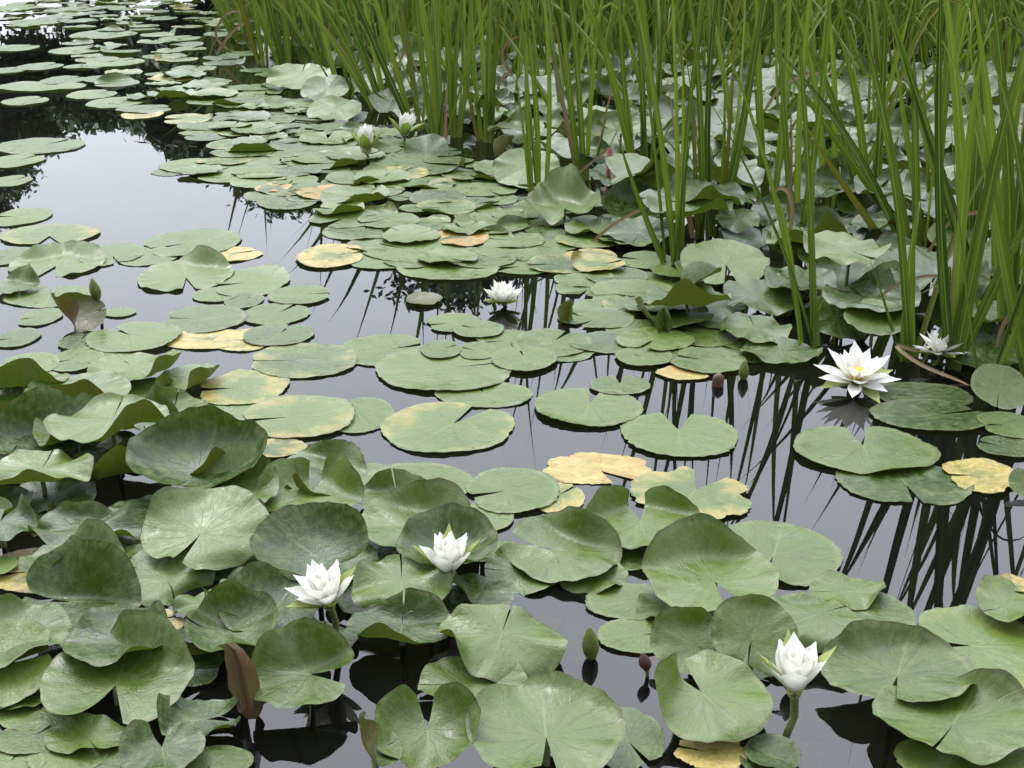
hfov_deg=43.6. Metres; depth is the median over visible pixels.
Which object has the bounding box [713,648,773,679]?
lily pad
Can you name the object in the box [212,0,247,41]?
reed plant
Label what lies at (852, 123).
lily pad
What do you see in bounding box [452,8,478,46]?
reed plant
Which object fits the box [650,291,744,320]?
lily pad
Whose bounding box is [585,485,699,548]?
lily pad
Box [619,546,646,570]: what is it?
lily pad
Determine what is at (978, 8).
reed plant
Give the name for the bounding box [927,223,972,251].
lily pad
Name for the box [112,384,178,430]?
lily pad
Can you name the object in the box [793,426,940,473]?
lily pad
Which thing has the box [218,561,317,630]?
lily pad
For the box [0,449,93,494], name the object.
lily pad
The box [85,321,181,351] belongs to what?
lily pad
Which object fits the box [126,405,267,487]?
lily pad
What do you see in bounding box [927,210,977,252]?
dry reed
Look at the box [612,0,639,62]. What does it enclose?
reed plant
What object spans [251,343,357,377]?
lily pad
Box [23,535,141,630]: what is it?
lily pad
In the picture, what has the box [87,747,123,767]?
lily pad
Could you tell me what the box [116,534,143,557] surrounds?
lily pad
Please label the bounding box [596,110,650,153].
lily pad
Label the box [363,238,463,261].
lily pad
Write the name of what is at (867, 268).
lily pad
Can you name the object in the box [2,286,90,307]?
lily pad
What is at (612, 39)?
reed plant
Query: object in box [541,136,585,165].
lily pad
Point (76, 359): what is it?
lily pad
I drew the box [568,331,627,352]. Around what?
lily pad
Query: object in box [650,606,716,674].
lily pad
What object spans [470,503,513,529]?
lily pad
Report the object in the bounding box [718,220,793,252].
lily pad
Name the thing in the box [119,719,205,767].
lily pad
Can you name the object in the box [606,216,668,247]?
lily pad
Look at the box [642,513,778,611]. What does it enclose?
lily pad
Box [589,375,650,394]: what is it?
lily pad
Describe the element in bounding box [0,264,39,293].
lily pad
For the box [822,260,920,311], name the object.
lily pad
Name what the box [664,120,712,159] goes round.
lily pad
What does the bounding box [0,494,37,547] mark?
lily pad
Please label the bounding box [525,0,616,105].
reed plant
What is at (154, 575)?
lily pad
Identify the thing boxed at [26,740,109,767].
lily pad
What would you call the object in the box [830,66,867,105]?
lily pad
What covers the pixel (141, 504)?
lily pad
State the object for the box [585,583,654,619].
lily pad
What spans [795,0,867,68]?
reed plant
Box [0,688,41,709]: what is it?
lily pad
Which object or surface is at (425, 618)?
lily pad
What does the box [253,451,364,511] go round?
lily pad
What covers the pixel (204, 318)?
lily pad
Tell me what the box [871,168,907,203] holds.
lily pad
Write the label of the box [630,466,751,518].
lily pad
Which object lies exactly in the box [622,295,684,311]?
lily pad
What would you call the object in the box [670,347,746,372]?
lily pad
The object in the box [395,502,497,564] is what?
lily pad
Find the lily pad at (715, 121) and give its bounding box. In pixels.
[685,100,735,132]
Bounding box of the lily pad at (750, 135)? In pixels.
[713,120,777,160]
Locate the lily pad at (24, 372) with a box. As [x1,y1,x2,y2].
[0,358,70,388]
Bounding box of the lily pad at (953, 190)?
[930,177,955,192]
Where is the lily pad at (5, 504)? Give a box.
[0,496,11,521]
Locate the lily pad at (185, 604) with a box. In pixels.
[173,592,206,614]
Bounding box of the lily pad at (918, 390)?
[877,382,973,404]
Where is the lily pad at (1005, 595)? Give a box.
[975,575,1023,621]
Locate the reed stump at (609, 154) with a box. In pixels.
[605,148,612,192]
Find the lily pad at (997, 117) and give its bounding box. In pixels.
[966,105,1021,136]
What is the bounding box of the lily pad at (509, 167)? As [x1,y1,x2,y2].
[492,148,559,188]
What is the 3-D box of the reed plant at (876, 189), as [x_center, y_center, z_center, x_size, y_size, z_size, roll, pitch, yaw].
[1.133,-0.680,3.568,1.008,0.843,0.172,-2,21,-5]
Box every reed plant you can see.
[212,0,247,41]
[237,0,268,65]
[253,0,291,64]
[266,0,350,49]
[272,0,342,62]
[273,0,334,67]
[277,0,328,63]
[288,0,314,64]
[298,0,376,97]
[300,0,385,109]
[305,0,352,46]
[322,0,414,56]
[331,0,421,49]
[331,0,428,68]
[338,0,428,57]
[345,0,403,60]
[348,0,426,130]
[361,1,395,58]
[370,0,431,61]
[371,0,416,33]
[376,12,393,101]
[378,0,498,139]
[379,0,430,43]
[392,0,442,33]
[395,0,495,118]
[402,0,431,36]
[407,0,465,78]
[409,0,451,50]
[423,0,451,72]
[431,0,517,69]
[442,0,472,137]
[443,1,484,44]
[447,0,547,60]
[448,0,487,40]
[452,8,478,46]
[456,0,540,48]
[457,0,501,142]
[462,0,515,58]
[469,0,526,71]
[471,2,523,119]
[473,0,477,38]
[473,0,530,30]
[482,0,547,71]
[483,0,590,118]
[485,0,542,57]
[492,0,513,51]
[495,0,555,60]
[495,0,582,53]
[501,0,557,45]
[513,0,551,192]
[515,0,639,76]
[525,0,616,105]
[531,0,583,28]
[534,0,584,39]
[546,0,663,143]
[547,0,606,57]
[549,0,685,180]
[555,0,622,61]
[555,0,655,64]
[558,1,631,45]
[564,0,622,48]
[572,0,614,34]
[572,0,627,58]
[581,0,670,43]
[581,2,639,45]
[584,0,703,159]
[590,0,770,78]
[596,0,660,74]
[603,0,647,43]
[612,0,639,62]
[613,0,704,266]
[615,0,730,74]
[623,0,720,76]
[633,0,704,47]
[633,0,763,238]
[640,0,682,39]
[640,0,708,80]
[653,0,687,42]
[655,0,793,60]
[660,0,807,90]
[667,0,712,239]
[667,0,753,39]
[669,0,752,45]
[677,0,753,47]
[687,0,733,32]
[692,0,824,348]
[696,0,753,39]
[697,0,753,35]
[698,0,759,69]
[706,0,731,40]
[712,0,868,162]
[714,0,785,65]
[720,0,812,65]
[721,0,765,30]
[721,0,814,36]
[722,0,861,198]
[725,4,792,53]
[727,0,825,67]
[738,0,834,48]
[739,0,822,59]
[740,0,832,99]
[748,0,815,53]
[761,3,907,202]
[766,0,802,54]
[766,0,818,41]
[766,1,1015,247]
[770,0,821,58]
[772,0,846,54]
[772,0,880,83]
[772,0,1023,242]
[774,0,831,224]
[774,2,802,126]
[783,7,821,46]
[791,0,905,208]
[791,3,835,58]
[793,0,877,67]
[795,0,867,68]
[798,0,854,31]
[803,0,889,49]
[813,0,932,103]
[818,0,889,49]
[822,2,857,45]
[823,0,917,59]
[828,0,897,60]
[829,0,872,53]
[832,0,931,36]
[836,0,992,61]
[836,2,854,43]
[837,0,929,80]
[843,0,1023,130]
[845,0,943,65]
[846,0,1018,138]
[853,0,902,46]
[866,82,983,363]
[873,0,997,80]
[876,0,963,60]
[879,11,937,41]
[880,0,914,76]
[884,0,1001,230]
[886,0,1023,300]
[887,0,930,47]
[891,0,952,61]
[897,0,1004,65]
[905,0,1023,334]
[908,0,991,69]
[933,7,1023,74]
[934,0,1023,371]
[935,0,1023,71]
[936,1,1008,49]
[942,0,1023,90]
[947,75,1023,369]
[960,2,972,42]
[961,0,985,49]
[961,1,1023,67]
[964,0,1016,48]
[965,16,1023,375]
[984,0,1021,60]
[984,0,1021,70]
[994,2,1023,57]
[998,0,1022,48]
[998,0,1023,44]
[1000,0,1023,43]
[1011,0,1023,58]
[1016,0,1020,66]
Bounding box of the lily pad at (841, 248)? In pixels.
[803,230,890,286]
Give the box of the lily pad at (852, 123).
[838,120,865,130]
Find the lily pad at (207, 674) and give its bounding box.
[187,651,222,686]
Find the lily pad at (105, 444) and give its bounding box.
[82,431,135,452]
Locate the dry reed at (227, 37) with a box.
[215,19,259,54]
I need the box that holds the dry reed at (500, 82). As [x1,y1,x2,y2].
[496,70,511,109]
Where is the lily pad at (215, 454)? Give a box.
[190,447,225,477]
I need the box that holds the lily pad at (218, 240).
[143,228,241,256]
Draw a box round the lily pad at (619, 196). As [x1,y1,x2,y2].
[601,177,659,217]
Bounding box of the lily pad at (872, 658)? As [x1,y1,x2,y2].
[821,619,974,701]
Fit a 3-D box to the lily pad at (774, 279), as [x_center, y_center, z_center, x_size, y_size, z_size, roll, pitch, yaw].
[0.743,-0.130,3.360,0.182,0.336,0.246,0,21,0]
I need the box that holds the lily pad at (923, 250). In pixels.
[916,245,952,257]
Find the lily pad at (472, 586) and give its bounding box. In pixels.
[452,570,514,604]
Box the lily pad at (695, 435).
[620,413,737,456]
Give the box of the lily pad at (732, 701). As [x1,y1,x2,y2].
[654,649,772,742]
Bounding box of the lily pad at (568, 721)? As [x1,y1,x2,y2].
[465,671,624,767]
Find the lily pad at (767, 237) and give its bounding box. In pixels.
[764,229,802,266]
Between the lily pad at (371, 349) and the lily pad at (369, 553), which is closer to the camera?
the lily pad at (369, 553)
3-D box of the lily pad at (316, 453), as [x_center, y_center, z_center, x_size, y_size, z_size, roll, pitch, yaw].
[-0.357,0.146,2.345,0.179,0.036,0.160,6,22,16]
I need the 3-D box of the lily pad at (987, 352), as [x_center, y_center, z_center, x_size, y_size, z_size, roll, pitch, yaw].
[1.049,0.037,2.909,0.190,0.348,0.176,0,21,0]
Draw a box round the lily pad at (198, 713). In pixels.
[156,693,239,735]
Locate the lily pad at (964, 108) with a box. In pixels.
[928,104,985,129]
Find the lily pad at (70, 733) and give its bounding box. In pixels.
[44,712,125,753]
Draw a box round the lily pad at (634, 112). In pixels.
[577,105,637,119]
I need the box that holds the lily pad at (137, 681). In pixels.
[40,609,194,723]
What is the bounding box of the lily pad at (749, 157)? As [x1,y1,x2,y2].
[742,154,793,193]
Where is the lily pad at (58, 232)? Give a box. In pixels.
[0,223,99,243]
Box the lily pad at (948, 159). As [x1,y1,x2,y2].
[944,152,981,167]
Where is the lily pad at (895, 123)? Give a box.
[869,105,922,149]
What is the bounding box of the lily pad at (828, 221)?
[771,211,847,269]
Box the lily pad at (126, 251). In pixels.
[78,243,143,265]
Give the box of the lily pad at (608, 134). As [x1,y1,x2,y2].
[584,109,635,153]
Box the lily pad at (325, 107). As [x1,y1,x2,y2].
[307,95,361,120]
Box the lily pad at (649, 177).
[633,160,674,188]
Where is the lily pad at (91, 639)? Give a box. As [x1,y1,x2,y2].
[60,600,166,666]
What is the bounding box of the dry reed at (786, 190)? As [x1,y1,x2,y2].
[771,186,793,229]
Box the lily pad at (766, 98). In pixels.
[729,82,775,110]
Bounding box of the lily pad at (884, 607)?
[819,592,915,624]
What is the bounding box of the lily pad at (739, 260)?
[680,238,769,283]
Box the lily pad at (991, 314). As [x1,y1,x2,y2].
[950,292,1007,324]
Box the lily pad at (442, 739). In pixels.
[374,681,480,767]
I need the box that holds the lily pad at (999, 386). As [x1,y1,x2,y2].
[970,364,1023,408]
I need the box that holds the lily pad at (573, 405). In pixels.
[534,388,642,425]
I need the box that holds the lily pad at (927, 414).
[869,399,988,430]
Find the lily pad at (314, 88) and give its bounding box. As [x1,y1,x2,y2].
[300,74,348,100]
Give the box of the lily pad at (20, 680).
[0,618,51,708]
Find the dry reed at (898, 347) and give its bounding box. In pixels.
[895,344,969,385]
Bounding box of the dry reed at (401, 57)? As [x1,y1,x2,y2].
[387,50,418,100]
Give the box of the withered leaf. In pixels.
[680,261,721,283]
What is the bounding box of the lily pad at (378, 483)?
[359,468,425,508]
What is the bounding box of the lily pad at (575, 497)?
[537,480,584,512]
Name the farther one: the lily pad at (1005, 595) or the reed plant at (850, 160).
the reed plant at (850, 160)
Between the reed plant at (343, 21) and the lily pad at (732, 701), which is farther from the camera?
the reed plant at (343, 21)
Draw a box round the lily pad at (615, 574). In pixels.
[559,563,627,593]
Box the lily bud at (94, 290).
[89,278,101,310]
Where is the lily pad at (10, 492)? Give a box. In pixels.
[0,484,32,513]
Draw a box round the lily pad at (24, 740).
[0,721,53,753]
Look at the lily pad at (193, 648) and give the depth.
1.76 m
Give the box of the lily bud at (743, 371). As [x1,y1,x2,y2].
[738,359,748,379]
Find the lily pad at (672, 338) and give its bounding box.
[616,327,694,349]
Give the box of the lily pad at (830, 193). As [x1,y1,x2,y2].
[815,189,843,206]
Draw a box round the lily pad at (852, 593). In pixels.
[809,569,886,609]
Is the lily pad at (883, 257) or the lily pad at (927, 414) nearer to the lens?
the lily pad at (927, 414)
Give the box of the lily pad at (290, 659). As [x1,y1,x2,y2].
[251,617,353,707]
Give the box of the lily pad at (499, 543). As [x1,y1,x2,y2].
[463,541,513,563]
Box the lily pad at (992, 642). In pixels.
[919,605,1023,687]
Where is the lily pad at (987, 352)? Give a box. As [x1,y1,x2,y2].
[938,318,1020,367]
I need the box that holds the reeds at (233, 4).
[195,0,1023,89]
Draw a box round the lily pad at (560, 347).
[511,328,591,356]
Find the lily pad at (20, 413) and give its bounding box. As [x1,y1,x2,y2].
[0,385,84,453]
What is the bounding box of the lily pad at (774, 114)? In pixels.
[764,106,814,129]
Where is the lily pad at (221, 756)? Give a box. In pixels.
[185,745,253,767]
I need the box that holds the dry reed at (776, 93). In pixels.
[763,71,841,112]
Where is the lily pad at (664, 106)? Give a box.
[638,95,681,118]
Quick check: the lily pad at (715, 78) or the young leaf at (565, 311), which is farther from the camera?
the lily pad at (715, 78)
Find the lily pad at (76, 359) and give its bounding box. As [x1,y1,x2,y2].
[50,347,103,370]
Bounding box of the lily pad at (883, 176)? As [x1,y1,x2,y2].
[854,168,934,200]
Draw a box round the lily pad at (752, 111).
[726,108,772,132]
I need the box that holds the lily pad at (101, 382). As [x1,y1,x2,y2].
[24,370,130,397]
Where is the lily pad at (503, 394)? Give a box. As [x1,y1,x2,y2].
[434,382,532,407]
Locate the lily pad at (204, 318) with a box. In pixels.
[161,304,248,332]
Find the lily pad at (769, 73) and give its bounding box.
[753,66,796,91]
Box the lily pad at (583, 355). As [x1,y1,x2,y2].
[539,342,594,361]
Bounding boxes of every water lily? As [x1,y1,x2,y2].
[285,559,355,630]
[350,123,381,159]
[388,112,423,140]
[412,523,480,601]
[484,280,522,305]
[758,629,836,738]
[813,340,900,402]
[913,331,969,364]
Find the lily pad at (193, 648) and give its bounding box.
[177,626,214,654]
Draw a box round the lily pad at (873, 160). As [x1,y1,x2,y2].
[838,148,885,168]
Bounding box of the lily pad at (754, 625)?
[711,594,798,672]
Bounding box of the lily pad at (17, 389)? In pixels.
[0,386,23,394]
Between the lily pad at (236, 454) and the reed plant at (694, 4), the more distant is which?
the reed plant at (694, 4)
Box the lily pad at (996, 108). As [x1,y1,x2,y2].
[993,105,1023,124]
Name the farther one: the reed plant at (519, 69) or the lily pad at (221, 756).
the reed plant at (519, 69)
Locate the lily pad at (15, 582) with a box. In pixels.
[0,548,38,592]
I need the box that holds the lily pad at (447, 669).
[418,656,527,695]
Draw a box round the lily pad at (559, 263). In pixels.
[528,255,581,272]
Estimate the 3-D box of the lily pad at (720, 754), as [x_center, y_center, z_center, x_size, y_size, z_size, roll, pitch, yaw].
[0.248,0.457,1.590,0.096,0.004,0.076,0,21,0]
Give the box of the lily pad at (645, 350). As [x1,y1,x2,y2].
[632,342,692,361]
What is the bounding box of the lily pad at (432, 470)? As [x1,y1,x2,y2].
[361,462,471,493]
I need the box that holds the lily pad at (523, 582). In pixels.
[484,542,559,595]
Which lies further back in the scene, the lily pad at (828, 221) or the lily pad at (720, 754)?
the lily pad at (828, 221)
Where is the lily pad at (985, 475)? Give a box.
[942,458,1013,492]
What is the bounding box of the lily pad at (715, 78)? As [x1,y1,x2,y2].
[701,75,728,85]
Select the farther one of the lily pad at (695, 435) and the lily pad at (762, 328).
the lily pad at (762, 328)
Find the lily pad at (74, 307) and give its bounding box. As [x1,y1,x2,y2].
[51,292,105,332]
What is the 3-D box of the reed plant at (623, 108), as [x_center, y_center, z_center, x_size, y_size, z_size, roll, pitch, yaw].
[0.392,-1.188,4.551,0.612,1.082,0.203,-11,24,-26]
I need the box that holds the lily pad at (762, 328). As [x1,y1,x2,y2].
[720,312,791,343]
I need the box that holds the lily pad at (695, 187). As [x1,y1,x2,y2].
[647,179,732,215]
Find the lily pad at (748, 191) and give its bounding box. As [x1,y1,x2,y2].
[719,182,770,204]
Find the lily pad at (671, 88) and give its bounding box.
[666,82,716,99]
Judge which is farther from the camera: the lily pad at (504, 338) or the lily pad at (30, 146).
the lily pad at (30, 146)
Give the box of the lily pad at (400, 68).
[383,66,419,90]
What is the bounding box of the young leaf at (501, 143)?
[493,134,514,155]
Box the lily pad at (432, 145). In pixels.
[403,133,448,156]
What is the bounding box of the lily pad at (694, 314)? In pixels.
[635,296,713,327]
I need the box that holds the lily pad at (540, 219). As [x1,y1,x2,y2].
[492,211,569,227]
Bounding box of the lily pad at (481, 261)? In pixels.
[446,247,515,267]
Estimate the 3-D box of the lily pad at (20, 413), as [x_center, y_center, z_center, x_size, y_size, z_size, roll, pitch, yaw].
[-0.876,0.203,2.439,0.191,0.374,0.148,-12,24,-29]
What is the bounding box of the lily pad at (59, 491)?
[8,467,96,513]
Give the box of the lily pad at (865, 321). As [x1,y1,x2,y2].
[843,298,901,347]
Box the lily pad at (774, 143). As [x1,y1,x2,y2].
[757,139,811,164]
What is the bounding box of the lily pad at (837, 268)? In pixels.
[797,243,873,291]
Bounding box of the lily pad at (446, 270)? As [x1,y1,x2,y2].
[396,260,499,279]
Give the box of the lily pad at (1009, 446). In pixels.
[978,436,1023,456]
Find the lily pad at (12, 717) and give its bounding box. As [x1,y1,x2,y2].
[0,704,83,730]
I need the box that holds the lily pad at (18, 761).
[0,751,45,767]
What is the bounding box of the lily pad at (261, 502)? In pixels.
[196,498,268,538]
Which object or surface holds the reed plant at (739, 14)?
in the water
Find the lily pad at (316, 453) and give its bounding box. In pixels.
[287,439,366,476]
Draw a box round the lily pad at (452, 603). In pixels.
[443,585,471,612]
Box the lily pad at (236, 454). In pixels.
[205,442,278,502]
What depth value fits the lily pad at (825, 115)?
5.26 m
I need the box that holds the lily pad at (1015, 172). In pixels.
[1000,163,1016,184]
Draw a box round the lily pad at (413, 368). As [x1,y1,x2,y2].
[375,345,510,389]
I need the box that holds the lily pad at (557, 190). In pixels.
[524,163,600,224]
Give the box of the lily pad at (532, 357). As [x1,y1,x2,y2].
[491,345,557,370]
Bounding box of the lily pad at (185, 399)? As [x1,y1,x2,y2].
[143,385,207,426]
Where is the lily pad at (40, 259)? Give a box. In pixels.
[7,240,105,276]
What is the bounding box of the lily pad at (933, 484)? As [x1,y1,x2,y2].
[835,464,974,504]
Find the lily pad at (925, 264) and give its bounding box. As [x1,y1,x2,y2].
[888,245,989,328]
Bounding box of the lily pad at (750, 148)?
[720,140,775,157]
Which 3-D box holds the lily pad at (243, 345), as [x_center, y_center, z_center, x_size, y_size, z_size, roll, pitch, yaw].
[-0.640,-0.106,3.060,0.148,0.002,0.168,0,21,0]
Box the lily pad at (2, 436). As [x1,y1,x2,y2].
[0,433,21,458]
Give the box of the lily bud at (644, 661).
[638,653,650,676]
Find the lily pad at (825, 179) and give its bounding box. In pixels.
[815,154,886,215]
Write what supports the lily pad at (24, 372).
on the water
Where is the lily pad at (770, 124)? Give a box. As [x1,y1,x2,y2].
[748,111,795,136]
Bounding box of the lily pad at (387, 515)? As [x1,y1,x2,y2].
[362,477,470,546]
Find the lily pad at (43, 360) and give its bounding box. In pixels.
[0,352,58,371]
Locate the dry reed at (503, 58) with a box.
[501,36,519,76]
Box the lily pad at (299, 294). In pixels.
[267,284,329,303]
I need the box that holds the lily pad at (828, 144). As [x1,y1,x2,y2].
[794,129,831,149]
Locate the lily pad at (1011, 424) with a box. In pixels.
[976,411,1023,438]
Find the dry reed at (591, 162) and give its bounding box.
[579,148,610,172]
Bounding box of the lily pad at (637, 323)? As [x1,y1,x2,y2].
[605,319,654,332]
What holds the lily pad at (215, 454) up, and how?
on the water
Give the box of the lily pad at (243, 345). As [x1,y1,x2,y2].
[213,328,264,350]
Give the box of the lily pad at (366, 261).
[345,246,418,268]
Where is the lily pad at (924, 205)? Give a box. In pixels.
[921,187,956,217]
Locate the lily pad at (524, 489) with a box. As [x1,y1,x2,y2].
[465,467,559,512]
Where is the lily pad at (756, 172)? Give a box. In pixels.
[697,158,764,185]
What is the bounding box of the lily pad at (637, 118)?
[634,111,685,135]
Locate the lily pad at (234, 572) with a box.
[226,566,243,579]
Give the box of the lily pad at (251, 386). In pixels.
[200,369,289,404]
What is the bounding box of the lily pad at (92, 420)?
[43,392,168,446]
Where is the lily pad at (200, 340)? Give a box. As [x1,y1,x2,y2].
[165,329,243,348]
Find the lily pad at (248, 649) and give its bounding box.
[222,644,254,659]
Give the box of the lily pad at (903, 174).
[882,166,908,184]
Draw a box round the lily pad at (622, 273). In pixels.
[584,267,647,281]
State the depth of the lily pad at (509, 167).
4.68 m
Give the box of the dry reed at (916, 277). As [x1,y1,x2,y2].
[878,274,951,298]
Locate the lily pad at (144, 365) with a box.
[87,350,181,379]
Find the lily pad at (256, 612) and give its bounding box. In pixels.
[184,579,277,651]
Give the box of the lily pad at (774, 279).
[763,265,836,290]
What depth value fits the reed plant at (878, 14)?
6.75 m
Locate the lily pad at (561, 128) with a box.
[557,121,592,136]
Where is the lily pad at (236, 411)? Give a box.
[204,396,254,419]
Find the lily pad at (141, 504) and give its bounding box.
[108,495,151,529]
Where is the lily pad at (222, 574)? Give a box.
[214,555,258,580]
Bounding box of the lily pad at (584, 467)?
[542,452,651,483]
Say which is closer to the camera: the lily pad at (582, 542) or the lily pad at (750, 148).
the lily pad at (582, 542)
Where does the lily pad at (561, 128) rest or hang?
on the water
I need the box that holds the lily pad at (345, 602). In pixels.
[337,579,374,613]
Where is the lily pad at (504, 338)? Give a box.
[475,330,525,348]
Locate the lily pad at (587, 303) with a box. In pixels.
[573,298,640,316]
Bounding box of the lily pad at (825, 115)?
[787,96,831,129]
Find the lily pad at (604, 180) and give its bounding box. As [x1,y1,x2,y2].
[597,170,615,185]
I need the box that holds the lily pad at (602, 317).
[557,307,634,327]
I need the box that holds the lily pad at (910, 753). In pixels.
[893,729,1023,767]
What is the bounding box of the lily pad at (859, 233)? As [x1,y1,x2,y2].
[785,203,868,239]
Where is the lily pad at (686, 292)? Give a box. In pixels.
[645,278,732,312]
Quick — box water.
[0,0,1023,767]
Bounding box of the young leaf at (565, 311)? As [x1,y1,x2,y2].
[557,300,572,322]
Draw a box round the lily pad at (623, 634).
[597,617,653,653]
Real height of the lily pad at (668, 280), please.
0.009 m
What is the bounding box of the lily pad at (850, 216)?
[842,214,854,217]
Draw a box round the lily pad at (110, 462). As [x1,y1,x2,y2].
[68,440,132,480]
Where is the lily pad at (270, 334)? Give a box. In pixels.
[243,323,314,345]
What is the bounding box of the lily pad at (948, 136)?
[945,129,965,144]
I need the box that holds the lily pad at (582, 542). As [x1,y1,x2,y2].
[510,506,621,582]
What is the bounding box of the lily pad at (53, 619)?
[0,593,71,667]
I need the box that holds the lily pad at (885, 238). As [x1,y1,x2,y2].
[876,232,910,250]
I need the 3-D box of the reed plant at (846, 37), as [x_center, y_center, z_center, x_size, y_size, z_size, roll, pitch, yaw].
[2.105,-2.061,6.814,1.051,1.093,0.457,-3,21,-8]
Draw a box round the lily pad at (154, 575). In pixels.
[130,542,215,606]
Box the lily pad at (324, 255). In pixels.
[295,243,362,267]
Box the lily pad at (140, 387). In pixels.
[120,375,172,401]
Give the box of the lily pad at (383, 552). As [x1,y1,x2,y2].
[368,540,399,561]
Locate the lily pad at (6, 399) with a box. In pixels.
[0,391,23,410]
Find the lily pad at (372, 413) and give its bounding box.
[338,397,394,432]
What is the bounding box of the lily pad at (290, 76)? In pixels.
[266,63,331,88]
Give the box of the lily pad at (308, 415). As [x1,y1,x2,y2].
[243,394,353,437]
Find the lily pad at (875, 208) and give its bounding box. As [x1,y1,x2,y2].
[853,202,922,239]
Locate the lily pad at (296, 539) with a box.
[250,501,368,580]
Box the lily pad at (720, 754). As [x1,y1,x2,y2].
[674,739,747,767]
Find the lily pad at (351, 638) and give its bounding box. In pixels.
[312,617,357,646]
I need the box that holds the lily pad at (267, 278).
[215,263,290,296]
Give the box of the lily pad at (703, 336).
[678,323,739,346]
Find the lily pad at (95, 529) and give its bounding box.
[18,518,124,572]
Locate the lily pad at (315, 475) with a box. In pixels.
[285,465,326,494]
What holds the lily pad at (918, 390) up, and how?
on the water
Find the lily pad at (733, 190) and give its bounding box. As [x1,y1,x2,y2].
[670,165,744,240]
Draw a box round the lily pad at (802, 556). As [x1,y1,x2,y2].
[728,519,843,586]
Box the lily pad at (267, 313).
[245,303,309,324]
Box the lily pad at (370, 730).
[359,711,401,767]
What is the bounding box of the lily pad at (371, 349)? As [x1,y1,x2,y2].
[341,333,422,365]
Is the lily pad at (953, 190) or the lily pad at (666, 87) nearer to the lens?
the lily pad at (953, 190)
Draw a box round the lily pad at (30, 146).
[0,137,84,153]
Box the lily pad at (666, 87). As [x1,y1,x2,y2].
[638,84,687,107]
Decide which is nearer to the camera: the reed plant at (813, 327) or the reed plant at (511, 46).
the reed plant at (813, 327)
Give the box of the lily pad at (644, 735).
[606,707,664,767]
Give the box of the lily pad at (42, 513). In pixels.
[21,503,54,531]
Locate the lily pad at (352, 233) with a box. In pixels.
[322,225,385,239]
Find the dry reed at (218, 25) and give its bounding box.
[215,10,249,49]
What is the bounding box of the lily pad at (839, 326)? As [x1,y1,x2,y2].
[817,287,871,339]
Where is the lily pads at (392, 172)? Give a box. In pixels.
[0,0,1023,591]
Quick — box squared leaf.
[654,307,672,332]
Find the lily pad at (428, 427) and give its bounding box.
[380,402,514,451]
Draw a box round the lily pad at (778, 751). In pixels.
[744,733,800,767]
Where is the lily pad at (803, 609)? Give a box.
[769,591,861,652]
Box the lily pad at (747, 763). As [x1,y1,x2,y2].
[740,745,774,767]
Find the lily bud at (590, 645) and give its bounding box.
[582,626,598,660]
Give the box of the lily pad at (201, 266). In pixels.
[137,245,234,290]
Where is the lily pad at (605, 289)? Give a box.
[590,279,671,309]
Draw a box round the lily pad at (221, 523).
[141,485,267,569]
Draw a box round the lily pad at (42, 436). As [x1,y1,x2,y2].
[32,392,92,451]
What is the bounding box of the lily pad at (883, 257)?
[870,250,891,268]
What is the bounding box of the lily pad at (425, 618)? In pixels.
[347,587,450,645]
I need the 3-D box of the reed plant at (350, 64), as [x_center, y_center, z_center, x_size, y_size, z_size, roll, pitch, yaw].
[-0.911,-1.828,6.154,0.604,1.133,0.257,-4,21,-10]
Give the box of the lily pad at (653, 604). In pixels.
[637,592,714,618]
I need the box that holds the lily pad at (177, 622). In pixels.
[139,607,183,628]
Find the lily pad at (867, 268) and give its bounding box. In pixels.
[861,264,931,282]
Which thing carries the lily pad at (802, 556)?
on the water
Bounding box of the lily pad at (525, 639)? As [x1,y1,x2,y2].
[437,604,567,682]
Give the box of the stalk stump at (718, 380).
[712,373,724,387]
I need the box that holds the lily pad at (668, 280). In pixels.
[615,272,680,295]
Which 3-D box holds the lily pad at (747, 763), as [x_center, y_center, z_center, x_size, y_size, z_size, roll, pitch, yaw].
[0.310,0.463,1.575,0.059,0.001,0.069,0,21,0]
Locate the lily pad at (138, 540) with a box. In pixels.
[122,539,141,558]
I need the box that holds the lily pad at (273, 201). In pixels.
[256,194,316,208]
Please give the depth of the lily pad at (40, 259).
3.72 m
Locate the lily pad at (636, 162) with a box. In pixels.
[604,153,654,177]
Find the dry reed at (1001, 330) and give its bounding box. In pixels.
[995,315,1008,348]
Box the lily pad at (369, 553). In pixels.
[321,544,377,578]
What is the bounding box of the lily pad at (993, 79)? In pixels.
[962,74,1007,96]
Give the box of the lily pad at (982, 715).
[872,668,1023,764]
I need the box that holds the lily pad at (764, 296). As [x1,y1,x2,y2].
[723,273,805,315]
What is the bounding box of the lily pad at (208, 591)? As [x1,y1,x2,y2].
[203,578,226,593]
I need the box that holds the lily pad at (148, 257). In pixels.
[115,246,177,265]
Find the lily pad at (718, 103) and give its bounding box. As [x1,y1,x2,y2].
[693,90,733,109]
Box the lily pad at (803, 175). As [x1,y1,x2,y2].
[801,148,841,180]
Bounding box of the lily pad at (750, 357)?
[718,341,763,362]
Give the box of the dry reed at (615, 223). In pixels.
[592,206,648,240]
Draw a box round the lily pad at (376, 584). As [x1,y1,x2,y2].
[351,551,452,616]
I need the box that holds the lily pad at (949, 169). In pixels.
[920,165,955,176]
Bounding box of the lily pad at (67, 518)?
[28,500,140,544]
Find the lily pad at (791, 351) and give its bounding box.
[739,336,822,363]
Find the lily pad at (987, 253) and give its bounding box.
[983,236,1023,296]
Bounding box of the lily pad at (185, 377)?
[160,363,219,391]
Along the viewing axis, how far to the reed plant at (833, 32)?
7.41 m

